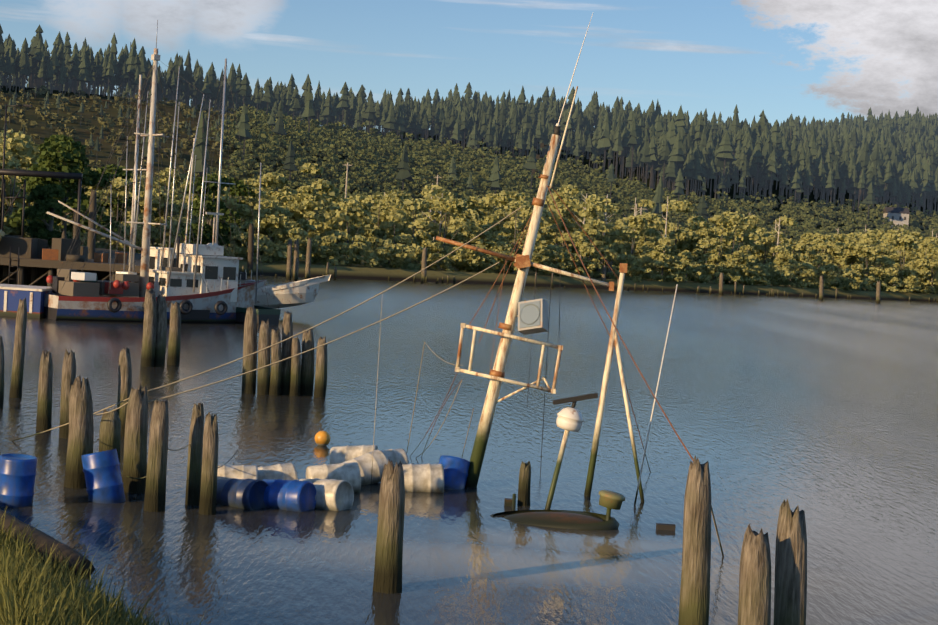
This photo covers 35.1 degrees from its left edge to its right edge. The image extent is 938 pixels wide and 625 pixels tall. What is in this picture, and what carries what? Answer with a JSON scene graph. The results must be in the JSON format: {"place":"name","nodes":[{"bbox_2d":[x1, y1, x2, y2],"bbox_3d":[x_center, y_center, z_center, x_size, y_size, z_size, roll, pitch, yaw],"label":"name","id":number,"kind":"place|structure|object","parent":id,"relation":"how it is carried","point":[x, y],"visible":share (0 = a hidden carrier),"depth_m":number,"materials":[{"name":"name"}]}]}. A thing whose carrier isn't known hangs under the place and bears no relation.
{"place":"outdoors","nodes":[
{"label":"outdoors","id":0,"kind":"place"},
{"bbox_2d":[0,248,140,285],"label":"bank ground","id":1,"kind":"structure","parent":0,"point":[41,271],"depth_m":85.45,"materials":[{"name":"brown soil"}]},
{"bbox_2d":[0,506,204,624],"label":"bank grass","id":2,"kind":"structure","parent":0,"point":[35,590],"depth_m":12.86,"materials":[{"name":"green plant"}]},
{"bbox_2d":[0,275,937,624],"bbox_3d":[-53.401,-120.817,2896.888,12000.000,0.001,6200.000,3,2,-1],"label":"water","id":3,"kind":"structure","parent":0,"point":[822,413],"depth_m":30.79,"materials":[{"name":"blue liquid"}]},
{"bbox_2d":[0,284,53,317],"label":"blue barge","id":4,"kind":"object","parent":3,"relation":"on","point":[11,295],"visible":0.77,"depth_m":64.24},
{"bbox_2d":[0,509,94,578],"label":"bank","id":5,"kind":"structure","parent":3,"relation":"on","point":[43,538],"depth_m":17.02,"materials":[{"name":"brown soil"}]},
{"bbox_2d":[0,189,253,286],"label":"wharf","id":6,"kind":"structure","parent":3,"relation":"in","point":[21,253],"depth_m":80.57,"materials":[{"name":"brown wood"}]},
{"bbox_2d":[0,104,82,240],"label":"gantry","id":7,"kind":"structure","parent":6,"relation":"on","point":[31,173],"depth_m":91.43,"materials":[{"name":"black"}]},
{"bbox_2d":[58,75,230,281],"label":"boat masts","id":8,"kind":"object","parent":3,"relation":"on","point":[155,260],"visible":0.1,"depth_m":72.42,"materials":[{"name":"grey"}]},
{"bbox_2d":[44,20,266,322],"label":"fishing trawler","id":9,"kind":"object","parent":3,"relation":"in","point":[204,286],"visible":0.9,"depth_m":67.33,"materials":[{"name":"grey"}]},
{"bbox_2d":[0,445,469,511],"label":"floating barrels","id":10,"kind":"object","parent":3,"relation":"in","point":[340,479],"visible":0.9,"depth_m":22.60,"materials":[{"name":"blue plastic"}]},
{"bbox_2d":[182,58,330,324],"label":"sailboat","id":11,"kind":"object","parent":3,"relation":"on","point":[269,299],"visible":0.33,"depth_m":72.83,"materials":[{"name":"grey"}]},
{"bbox_2d":[315,431,329,445],"bbox_3d":[-2.931,2.522,29.720,0.320,0.320,0.312,3,2,-1],"label":"buoy","id":12,"kind":"object","parent":3,"relation":"on","point":[322,438],"visible":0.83,"depth_m":29.61,"materials":[{"name":"orange plastic"}]},
{"bbox_2d":[11,183,723,555],"bbox_3d":[-2.938,0.537,22.418,13.474,5.877,14.627,3,2,-1],"label":"sunken boat rigging","id":13,"kind":"object","parent":3,"relation":"in","point":[427,345],"visible":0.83,"depth_m":24.93,"materials":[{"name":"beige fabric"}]},
{"bbox_2d":[0,288,806,624],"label":"pilings","id":14,"kind":"object","parent":3,"relation":"in","point":[128,424],"visible":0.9,"depth_m":22.29,"materials":[{"name":"brown wood"}]},
{"bbox_2d":[436,14,677,530],"bbox_3d":[1.446,-0.249,24.021,4.091,9.812,3.824,3,2,-1],"label":"sunken boat","id":15,"kind":"object","parent":3,"relation":"in","point":[532,315],"visible":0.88,"depth_m":25.46,"materials":[{"name":"beige paint"}]},
{"bbox_2d":[0,85,937,301],"bbox_3d":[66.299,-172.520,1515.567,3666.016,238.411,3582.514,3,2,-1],"label":"ground","id":16,"kind":"structure","parent":0,"point":[349,271],"depth_m":725.38,"materials":[{"name":"green plant"}]},
{"bbox_2d":[0,85,237,177],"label":"shrubs","id":17,"kind":"object","parent":16,"relation":"on","point":[70,131],"visible":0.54,"depth_m":820.74,"materials":[{"name":"green plant"}]},
{"bbox_2d":[35,162,241,251],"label":"tree trunks","id":18,"kind":"object","parent":16,"relation":"on","point":[50,225],"visible":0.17,"depth_m":126.85,"materials":[{"name":"plant"}]},
{"bbox_2d":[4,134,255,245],"bbox_3d":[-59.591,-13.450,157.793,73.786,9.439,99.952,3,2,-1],"label":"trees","id":19,"kind":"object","parent":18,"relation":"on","point":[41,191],"visible":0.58,"depth_m":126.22,"materials":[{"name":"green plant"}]},
{"bbox_2d":[0,24,937,227],"bbox_3d":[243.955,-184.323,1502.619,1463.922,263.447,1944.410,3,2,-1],"label":"ridge conifers","id":20,"kind":"object","parent":16,"relation":"on","point":[856,157],"visible":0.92,"depth_m":1148.91,"materials":[{"name":"green plant"}]},
{"bbox_2d":[0,129,937,293],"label":"deciduous trees","id":21,"kind":"object","parent":16,"relation":"on","point":[463,221],"visible":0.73,"depth_m":213.63,"materials":[{"name":"green plant"}]},
{"bbox_2d":[3,213,937,293],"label":"shore shrubs","id":22,"kind":"object","parent":16,"relation":"on","point":[328,249],"visible":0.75,"depth_m":193.94,"materials":[{"name":"green plant"}]},
{"bbox_2d":[17,105,937,261],"bbox_3d":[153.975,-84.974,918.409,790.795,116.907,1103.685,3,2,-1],"label":"young forest","id":23,"kind":"object","parent":16,"relation":"on","point":[332,143],"materials":[{"name":"green plant"}]},
{"bbox_2d":[238,238,937,302],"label":"shoreline pilings","id":24,"kind":"object","parent":16,"relation":"on","point":[424,278],"visible":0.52,"depth_m":175.07,"materials":[{"name":"brown wood"}]},
{"bbox_2d":[244,153,937,285],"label":"utility poles","id":25,"kind":"object","parent":16,"relation":"on","point":[583,222],"visible":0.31,"depth_m":279.88,"materials":[{"name":"beige wood"}]},
{"bbox_2d":[883,207,909,229],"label":"house","id":26,"kind":"structure","parent":16,"relation":"on","point":[897,216],"depth_m":1151.45,"materials":[{"name":"grey"}]},
{"bbox_2d":[0,0,937,129],"label":"sky","id":27,"kind":"structure","parent":0,"point":[820,59],"materials":[{"name":"blue"}]}
]}

